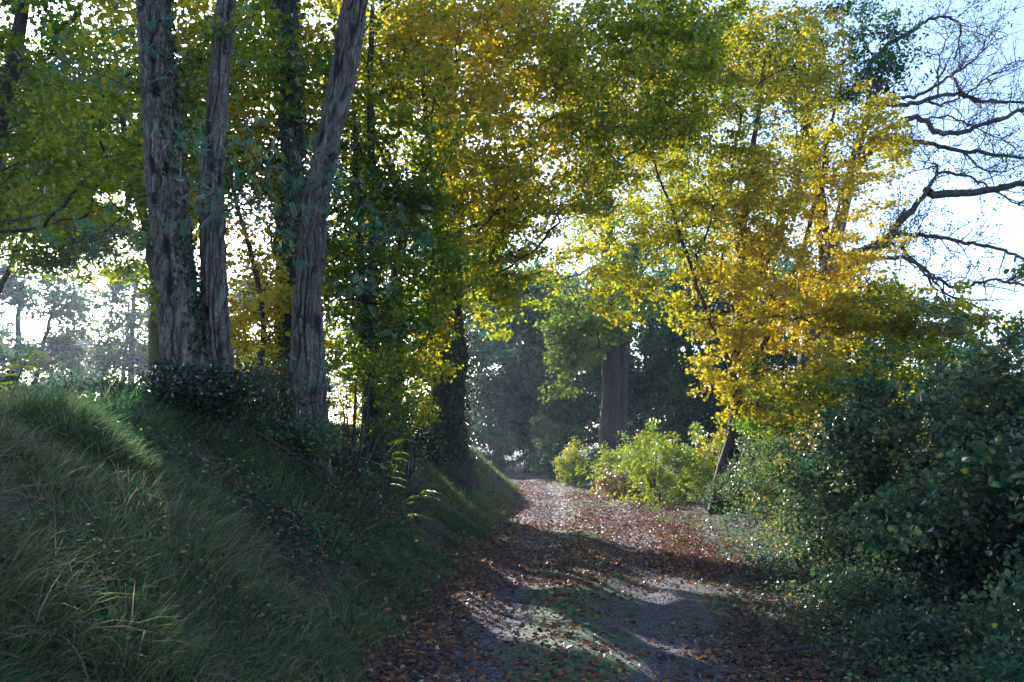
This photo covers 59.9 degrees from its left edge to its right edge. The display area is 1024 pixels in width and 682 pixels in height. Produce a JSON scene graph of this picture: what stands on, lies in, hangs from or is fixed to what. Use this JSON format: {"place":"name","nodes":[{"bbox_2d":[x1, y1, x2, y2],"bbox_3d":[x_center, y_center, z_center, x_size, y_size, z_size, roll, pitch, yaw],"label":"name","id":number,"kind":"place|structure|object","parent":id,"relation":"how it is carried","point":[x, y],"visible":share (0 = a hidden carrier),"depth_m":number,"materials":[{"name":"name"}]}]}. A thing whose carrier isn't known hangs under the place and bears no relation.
{"place":"outdoors","nodes":[
{"label":"outdoors","id":0,"kind":"place"},
{"bbox_2d":[50,387,414,435],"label":"field grass","id":1,"kind":"structure","parent":0,"point":[176,398],"depth_m":9.36,"materials":[{"name":"green plant"}]},
{"bbox_2d":[0,416,1023,681],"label":"ground","id":2,"kind":"structure","parent":0,"point":[326,576],"depth_m":8.60,"materials":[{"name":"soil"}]},
{"bbox_2d":[0,310,27,378],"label":"tree","id":3,"kind":"object","parent":2,"relation":"on","point":[6,331],"visible":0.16,"depth_m":97.43,"materials":[{"name":"green plant"}]},
{"bbox_2d":[0,349,50,390],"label":"locust sprout","id":4,"kind":"object","parent":2,"relation":"on","point":[18,366],"visible":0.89,"depth_m":9.18,"materials":[{"name":"green plant"}]},
{"bbox_2d":[0,362,60,397],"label":"bush","id":5,"kind":"object","parent":2,"relation":"on","point":[13,379],"visible":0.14,"depth_m":11.62,"materials":[{"name":"green plant"}]},
{"bbox_2d":[0,261,108,394],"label":"tree","id":6,"kind":"object","parent":2,"relation":"on","point":[63,342],"visible":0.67,"depth_m":74.54,"materials":[{"name":"green plant"}]},
{"bbox_2d":[0,53,118,281],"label":"oak tree","id":7,"kind":"object","parent":2,"relation":"on","point":[34,258],"visible":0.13,"depth_m":34.33,"materials":[{"name":"green plant"}]},
{"bbox_2d":[24,333,96,395],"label":"tree","id":8,"kind":"object","parent":2,"relation":"on","point":[80,342],"visible":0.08,"depth_m":169.46,"materials":[{"name":"green plant"}]},
{"bbox_2d":[0,0,147,246],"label":"oak tree","id":9,"kind":"object","parent":2,"relation":"on","point":[26,209],"visible":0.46,"depth_m":18.13,"materials":[{"name":"green plant"}]},
{"bbox_2d":[0,343,147,402],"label":"bush","id":10,"kind":"object","parent":2,"relation":"on","point":[74,386],"visible":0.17,"depth_m":9.92,"materials":[{"name":"green plant"}]},
{"bbox_2d":[0,60,148,294],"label":"oak tree","id":11,"kind":"object","parent":2,"relation":"on","point":[121,270],"visible":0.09,"depth_m":37.05,"materials":[{"name":"green plant"}]},
{"bbox_2d":[57,264,150,393],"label":"tree","id":12,"kind":"object","parent":2,"relation":"on","point":[135,349],"visible":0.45,"depth_m":83.64,"materials":[{"name":"green plant"}]},
{"bbox_2d":[1,8,231,307],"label":"oak tree","id":13,"kind":"object","parent":2,"relation":"on","point":[149,254],"visible":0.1,"depth_m":30.28,"materials":[{"name":"green plant"}]},
{"bbox_2d":[1,0,281,422],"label":"locust tree","id":14,"kind":"object","parent":2,"relation":"on","point":[179,309],"visible":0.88,"depth_m":10.24,"materials":[{"name":"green plant"}]},
{"bbox_2d":[21,6,289,381],"bbox_3d":[-4.442,-1.545,11.286,3.271,5.776,2.153,0,-7,0],"label":"young tree","id":15,"kind":"object","parent":2,"relation":"on","point":[153,332],"visible":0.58,"depth_m":11.13,"materials":[{"name":"green plant"}]},
{"bbox_2d":[0,0,370,243],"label":"oak tree","id":16,"kind":"object","parent":2,"relation":"on","point":[15,66],"visible":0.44,"depth_m":14.61,"materials":[{"name":"green plant"}]},
{"bbox_2d":[82,352,314,431],"bbox_3d":[-3.514,0.730,9.703,2.554,1.197,1.556,0,-7,0],"label":"ivy mound","id":17,"kind":"object","parent":2,"relation":"on","point":[228,393],"visible":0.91,"depth_m":9.56,"materials":[{"name":"green plant"}]},
{"bbox_2d":[0,386,451,675],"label":"bank weeds","id":18,"kind":"object","parent":2,"relation":"on","point":[165,552],"visible":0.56,"depth_m":5.99,"materials":[{"name":"green plant"}]},
{"bbox_2d":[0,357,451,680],"bbox_3d":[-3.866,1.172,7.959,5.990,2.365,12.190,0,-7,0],"label":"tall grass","id":19,"kind":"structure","parent":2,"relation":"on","point":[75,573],"depth_m":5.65,"materials":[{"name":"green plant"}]},
{"bbox_2d":[155,0,317,442],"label":"locust tree","id":20,"kind":"object","parent":2,"relation":"on","point":[214,214],"visible":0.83,"depth_m":10.37,"materials":[{"name":"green plant"}]},
{"bbox_2d":[0,373,490,681],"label":"bank grass","id":21,"kind":"structure","parent":2,"relation":"on","point":[163,655],"depth_m":5.98,"materials":[{"name":"green plant"}]},
{"bbox_2d":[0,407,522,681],"bbox_3d":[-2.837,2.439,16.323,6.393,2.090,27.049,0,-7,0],"label":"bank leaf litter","id":22,"kind":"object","parent":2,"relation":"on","point":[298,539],"visible":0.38,"depth_m":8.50,"materials":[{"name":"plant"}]},
{"bbox_2d":[182,15,360,405],"bbox_3d":[-4.098,-1.975,14.447,3.027,7.213,3.484,0,-7,0],"label":"maple tree","id":23,"kind":"object","parent":2,"relation":"on","point":[254,316],"visible":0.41,"depth_m":13.84,"materials":[{"name":"green plant"}]},
{"bbox_2d":[227,0,327,393],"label":"locust tree","id":24,"kind":"object","parent":2,"relation":"on","point":[298,138],"visible":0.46,"depth_m":13.88,"materials":[{"name":"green plant"}]},
{"bbox_2d":[227,274,342,395],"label":"tree","id":25,"kind":"object","parent":2,"relation":"on","point":[331,382],"visible":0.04,"depth_m":88.25,"materials":[{"name":"green plant"}]},
{"bbox_2d":[254,430,315,468],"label":"fallen branch","id":26,"kind":"object","parent":2,"relation":"on","point":[274,443],"visible":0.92,"depth_m":10.38,"materials":[{"name":"brown wood"}]},
{"bbox_2d":[234,352,345,429],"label":"bush","id":27,"kind":"object","parent":2,"relation":"on","point":[285,375],"visible":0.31,"depth_m":11.71,"materials":[{"name":"green plant"}]},
{"bbox_2d":[238,405,355,469],"bbox_3d":[-2.708,1.272,11.028,1.440,1.081,1.218,3,-7,-22],"label":"ivy mound","id":28,"kind":"object","parent":2,"relation":"on","point":[304,431],"visible":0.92,"depth_m":10.84,"materials":[{"name":"green plant"}]},
{"bbox_2d":[229,289,378,416],"bbox_3d":[-4.077,0.443,15.661,3.528,2.840,2.612,0,-7,0],"label":"hazel shrub","id":29,"kind":"object","parent":2,"relation":"on","point":[268,344],"visible":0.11,"depth_m":15.51,"materials":[{"name":"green plant"}]},
{"bbox_2d":[138,419,477,623],"bbox_3d":[-3.370,1.968,13.753,5.254,1.663,16.253,0,-7,0],"label":"bank ivy","id":30,"kind":"object","parent":2,"relation":"on","point":[263,499],"visible":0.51,"depth_m":9.71,"materials":[{"name":"green plant"}]},
{"bbox_2d":[177,0,452,399],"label":"maple tree","id":31,"kind":"object","parent":2,"relation":"on","point":[258,254],"visible":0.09,"depth_m":17.62,"materials":[{"name":"green plant"}]},
{"bbox_2d":[229,298,407,413],"bbox_3d":[-4.431,0.613,19.572,3.830,3.428,2.808,3,-7,-22],"label":"hazel shrub","id":32,"kind":"object","parent":2,"relation":"on","point":[333,342],"visible":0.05,"depth_m":19.51,"materials":[{"name":"green plant"}]},
{"bbox_2d":[235,0,432,478],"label":"locust tree","id":33,"kind":"object","parent":2,"relation":"on","point":[307,353],"visible":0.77,"depth_m":11.71,"materials":[{"name":"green plant"}]},
{"bbox_2d":[325,329,419,454],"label":"hazel shrub","id":34,"kind":"object","parent":2,"relation":"on","point":[358,361],"visible":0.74,"depth_m":14.44,"materials":[{"name":"green plant"}]},
{"bbox_2d":[330,424,416,484],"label":"bush","id":35,"kind":"object","parent":2,"relation":"on","point":[352,461],"visible":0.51,"depth_m":12.35,"materials":[{"name":"green plant"}]},
{"bbox_2d":[332,301,430,424],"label":"hazel shrub","id":36,"kind":"object","parent":2,"relation":"on","point":[359,407],"visible":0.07,"depth_m":22.19,"materials":[{"name":"green plant"}]},
{"bbox_2d":[334,297,454,449],"bbox_3d":[-2.365,0.684,17.748,2.424,3.592,2.208,0,-7,0],"label":"hazel shrub","id":37,"kind":"object","parent":2,"relation":"on","point":[424,420],"visible":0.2,"depth_m":17.52,"materials":[{"name":"green plant"}]},
{"bbox_2d":[349,418,446,489],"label":"bramble bush","id":38,"kind":"object","parent":2,"relation":"on","point":[378,457],"visible":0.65,"depth_m":14.84,"materials":[{"name":"green plant"}]},
{"bbox_2d":[380,439,416,498],"bbox_3d":[-1.624,1.828,12.432,0.500,0.911,0.574,5,-8,-36],"label":"locust sprout","id":39,"kind":"object","parent":2,"relation":"on","point":[395,441],"visible":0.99,"depth_m":12.43,"materials":[{"name":"green plant"}]},
{"bbox_2d":[266,0,557,473],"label":"maple tree","id":40,"kind":"object","parent":2,"relation":"on","point":[415,197],"visible":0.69,"depth_m":15.53,"materials":[{"name":"green plant"}]},
{"bbox_2d":[386,398,446,464],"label":"bramble bush","id":41,"kind":"object","parent":2,"relation":"on","point":[427,435],"visible":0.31,"depth_m":18.41,"materials":[{"name":"green plant"}]},
{"bbox_2d":[401,490,446,527],"bbox_3d":[-1.199,2.226,11.769,0.732,0.506,0.558,-3,-7,27],"label":"locust sprout","id":42,"kind":"object","parent":2,"relation":"on","point":[408,515],"visible":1,"depth_m":11.74,"materials":[{"name":"green plant"}]},
{"bbox_2d":[335,423,520,538],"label":"hump grass","id":43,"kind":"structure","parent":2,"relation":"on","point":[453,493],"depth_m":18.01,"materials":[{"name":"green plant"}]},
{"bbox_2d":[316,0,546,461],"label":"maple tree","id":44,"kind":"object","parent":2,"relation":"on","point":[439,313],"visible":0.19,"depth_m":17.63,"materials":[{"name":"green plant"}]},
{"bbox_2d":[408,288,516,447],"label":"woodland tree","id":45,"kind":"object","parent":2,"relation":"on","point":[475,412],"visible":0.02,"depth_m":64.20,"materials":[{"name":"green plant"}]},
{"bbox_2d":[468,425,518,471],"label":"bush","id":46,"kind":"object","parent":2,"relation":"on","point":[487,432],"visible":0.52,"depth_m":47.06,"materials":[{"name":"green plant"}]},
{"bbox_2d":[429,242,577,471],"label":"woodland tree","id":47,"kind":"object","parent":2,"relation":"on","point":[497,391],"visible":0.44,"depth_m":51.15,"materials":[{"name":"green plant"}]},
{"bbox_2d":[474,418,562,473],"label":"bush","id":48,"kind":"object","parent":2,"relation":"on","point":[516,433],"visible":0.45,"depth_m":49.26,"materials":[{"name":"green plant"}]},
{"bbox_2d":[479,269,599,464],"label":"woodland tree","id":49,"kind":"object","parent":2,"relation":"on","point":[516,331],"visible":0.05,"depth_m":59.37,"materials":[{"name":"green plant"}]},
{"bbox_2d":[511,252,588,456],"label":"woodland tree","id":50,"kind":"object","parent":2,"relation":"on","point":[569,273],"visible":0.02,"depth_m":78.33,"materials":[{"name":"green plant"}]},
{"bbox_2d":[350,0,756,490],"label":"maple tree","id":51,"kind":"object","parent":2,"relation":"on","point":[559,51],"visible":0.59,"depth_m":18.42,"materials":[{"name":"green plant"}]},
{"bbox_2d":[527,413,588,479],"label":"bush","id":52,"kind":"object","parent":2,"relation":"on","point":[557,448],"visible":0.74,"depth_m":40.46,"materials":[{"name":"green plant"}]},
{"bbox_2d":[553,436,592,486],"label":"bush","id":53,"kind":"object","parent":2,"relation":"on","point":[565,462],"visible":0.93,"depth_m":34.57,"materials":[{"name":"green plant"}]},
{"bbox_2d":[513,283,634,465],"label":"woodland tree","id":54,"kind":"object","parent":2,"relation":"on","point":[582,413],"visible":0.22,"depth_m":54.96,"materials":[{"name":"green plant"}]},
{"bbox_2d":[506,479,642,681],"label":"lane grass","id":55,"kind":"structure","parent":2,"relation":"on","point":[575,598],"depth_m":6.13,"materials":[{"name":"green plant"}]},
{"bbox_2d":[469,66,739,484],"bbox_3d":[4.154,-2.672,35.461,8.650,17.281,12.945,-4,-8,34],"label":"poplar tree","id":56,"kind":"object","parent":2,"relation":"on","point":[577,353],"visible":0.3,"depth_m":35.30,"materials":[{"name":"green plant"}]},
{"bbox_2d":[590,462,644,497],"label":"bramble bush","id":57,"kind":"object","parent":2,"relation":"on","point":[618,481],"visible":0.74,"depth_m":26.93,"materials":[{"name":"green plant"}]},
{"bbox_2d":[568,263,666,445],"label":"woodland tree","id":58,"kind":"object","parent":2,"relation":"on","point":[590,425],"visible":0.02,"depth_m":72.46,"materials":[{"name":"green plant"}]},
{"bbox_2d":[584,419,657,473],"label":"bush","id":59,"kind":"object","parent":2,"relation":"on","point":[591,454],"visible":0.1,"depth_m":37.81,"materials":[{"name":"green plant"}]},
{"bbox_2d":[575,430,667,492],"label":"bramble bush","id":60,"kind":"object","parent":2,"relation":"on","point":[606,457],"visible":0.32,"depth_m":30.05,"materials":[{"name":"green plant"}]},
{"bbox_2d":[272,474,1012,681],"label":"leaf litter","id":61,"kind":"object","parent":2,"relation":"on","point":[444,640],"visible":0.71,"depth_m":9.98,"materials":[{"name":"brown plant"}]},
{"bbox_2d":[574,246,713,469],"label":"woodland tree","id":62,"kind":"object","parent":2,"relation":"on","point":[636,391],"visible":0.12,"depth_m":48.73,"materials":[{"name":"green plant"}]},
{"bbox_2d":[585,417,719,505],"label":"bramble bush","id":63,"kind":"object","parent":2,"relation":"on","point":[669,454],"visible":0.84,"depth_m":23.66,"materials":[{"name":"green plant"}]},
{"bbox_2d":[631,256,753,471],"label":"woodland tree","id":64,"kind":"object","parent":2,"relation":"on","point":[687,415],"visible":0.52,"depth_m":43.29,"materials":[{"name":"green plant"}]},
{"bbox_2d":[660,398,785,504],"bbox_3d":[5.471,2.834,22.232,3.446,3.063,3.120,0,-7,0],"label":"bramble bush","id":65,"kind":"object","parent":2,"relation":"on","point":[714,446],"visible":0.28,"depth_m":22.28,"materials":[{"name":"green plant"}]},
{"bbox_2d":[697,469,777,514],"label":"ivy shrub","id":66,"kind":"object","parent":2,"relation":"on","point":[712,494],"visible":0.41,"depth_m":19.31,"materials":[{"name":"green plant"}]},
{"bbox_2d":[682,228,816,463],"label":"woodland tree","id":67,"kind":"object","parent":2,"relation":"on","point":[781,271],"visible":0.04,"depth_m":47.31,"materials":[{"name":"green plant"}]},
{"bbox_2d":[717,429,827,528],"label":"ivy shrub","id":68,"kind":"object","parent":2,"relation":"on","point":[783,448],"visible":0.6,"depth_m":16.80,"materials":[{"name":"green plant"}]},
{"bbox_2d":[613,0,938,405],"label":"oak tree","id":69,"kind":"object","parent":2,"relation":"on","point":[889,57],"visible":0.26,"depth_m":25.41,"materials":[{"name":"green plant"}]},
{"bbox_2d":[578,0,1000,514],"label":"field maple","id":70,"kind":"object","parent":2,"relation":"on","point":[758,182],"visible":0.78,"depth_m":19.79,"materials":[{"name":"yellow plant"}]},
{"bbox_2d":[744,251,864,451],"bbox_3d":[13.242,1.018,40.096,5.672,10.149,5.481,-6,-9,44],"label":"woodland tree","id":71,"kind":"object","parent":2,"relation":"on","point":[776,359],"visible":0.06,"depth_m":39.78,"materials":[{"name":"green plant"}]},
{"bbox_2d":[744,451,875,540],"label":"ivy shrub","id":72,"kind":"object","parent":2,"relation":"on","point":[786,510],"visible":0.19,"depth_m":13.25,"materials":[{"name":"green plant"}]},
{"bbox_2d":[728,350,915,501],"bbox_3d":[6.370,1.882,18.189,3.660,3.567,2.903,0,-7,0],"label":"hazel shrub","id":73,"kind":"object","parent":2,"relation":"on","point":[749,425],"visible":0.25,"depth_m":17.99,"materials":[{"name":"green plant"}]},
{"bbox_2d":[767,641,877,654],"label":"fallen branch","id":74,"kind":"object","parent":2,"relation":"on","point":[771,651],"visible":0.4,"depth_m":6.79,"materials":[{"name":"brown wood"}]},
{"bbox_2d":[653,505,1023,681],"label":"verge leaf litter","id":75,"kind":"object","parent":2,"relation":"on","point":[787,657],"visible":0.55,"depth_m":8.02,"materials":[{"name":"brown plant"}]},
{"bbox_2d":[660,496,1023,681],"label":"ground ivy","id":76,"kind":"object","parent":2,"relation":"on","point":[933,677],"visible":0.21,"depth_m":7.64,"materials":[{"name":"green plant"}]},
{"bbox_2d":[785,395,908,495],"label":"bramble bush","id":77,"kind":"object","parent":2,"relation":"on","point":[823,432],"visible":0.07,"depth_m":14.62,"materials":[{"name":"green plant"}]},
{"bbox_2d":[781,493,952,572],"bbox_3d":[4.185,2.401,10.610,1.877,1.250,1.992,0,-7,0],"label":"ivy shrub","id":78,"kind":"object","parent":2,"relation":"on","point":[820,508],"visible":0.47,"depth_m":10.54,"materials":[{"name":"green plant"}]},
{"bbox_2d":[819,274,923,432],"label":"woodland tree","id":79,"kind":"object","parent":2,"relation":"on","point":[904,344],"visible":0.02,"depth_m":41.44,"materials":[{"name":"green plant"}]},
{"bbox_2d":[759,269,1023,481],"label":"hazel shrub","id":80,"kind":"object","parent":2,"relation":"on","point":[939,349],"visible":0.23,"depth_m":17.84,"materials":[{"name":"green plant"}]},
{"bbox_2d":[771,337,1022,546],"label":"hazel shrub","id":81,"kind":"object","parent":2,"relation":"on","point":[856,461],"visible":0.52,"depth_m":10.99,"materials":[{"name":"green plant"}]},
{"bbox_2d":[805,549,1005,630],"bbox_3d":[3.540,2.353,8.058,1.857,0.844,1.855,0,-7,0],"label":"bramble bush","id":82,"kind":"object","parent":2,"relation":"on","point":[875,588],"visible":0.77,"depth_m":7.83,"materials":[{"name":"green plant"}]},
{"bbox_2d":[794,0,1023,453],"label":"bare oak","id":83,"kind":"object","parent":2,"relation":"on","point":[904,215],"visible":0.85,"depth_m":24.67,"materials":[{"name":"brown plant"}]},
{"bbox_2d":[809,440,1023,600],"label":"bramble bush","id":84,"kind":"object","parent":2,"relation":"on","point":[971,548],"visible":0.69,"depth_m":8.00,"materials":[{"name":"green plant"}]},
{"bbox_2d":[829,589,1023,675],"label":"bramble bush","id":85,"kind":"object","parent":2,"relation":"on","point":[915,626],"visible":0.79,"depth_m":6.27,"materials":[{"name":"green plant"}]},
{"bbox_2d":[893,333,964,451],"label":"woodland tree","id":86,"kind":"object","parent":2,"relation":"on","point":[915,362],"visible":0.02,"depth_m":45.49,"materials":[{"name":"green plant"}]},
{"bbox_2d":[871,313,1023,579],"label":"hazel shrub","id":87,"kind":"object","parent":2,"relation":"on","point":[1007,406],"visible":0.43,"depth_m":9.87,"materials":[{"name":"green plant"}]},
{"bbox_2d":[877,328,1023,592],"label":"hazel shrub","id":88,"kind":"object","parent":2,"relation":"on","point":[1014,477],"visible":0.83,"depth_m":7.65,"materials":[{"name":"green plant"}]},
{"bbox_2d":[890,256,1023,461],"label":"hazel shrub","id":89,"kind":"object","parent":2,"relation":"on","point":[922,384],"visible":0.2,"depth_m":13.21,"materials":[{"name":"green plant"}]},
{"bbox_2d":[919,341,1023,449],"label":"hazel shrub","id":90,"kind":"object","parent":2,"relation":"on","point":[1012,362],"depth_m":19.69,"materials":[{"name":"green plant"}]},
{"bbox_2d":[931,623,1023,681],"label":"bramble bush","id":91,"kind":"object","parent":2,"relation":"on","point":[1011,671],"visible":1,"depth_m":4.99,"materials":[{"name":"green plant"}]},
{"bbox_2d":[956,532,1023,640],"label":"bramble bush","id":92,"kind":"object","parent":2,"relation":"on","point":[1014,604],"visible":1,"depth_m":5.68,"materials":[{"name":"green plant"}]},
{"bbox_2d":[0,0,1023,444],"label":"sky","id":93,"kind":"structure","parent":0,"point":[1006,215],"materials":[{"name":"white"}]},
{"bbox_2d":[383,473,747,681],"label":"path","id":94,"kind":"structure","parent":0,"point":[507,661],"depth_m":8.35,"materials":[{"name":"grey gravel"}]},
{"bbox_2d":[499,545,533,550],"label":"fallen branch","id":95,"kind":"object","parent":94,"relation":"on","point":[511,546],"visible":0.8,"depth_m":13.82,"materials":[{"name":"wood"}]}
]}

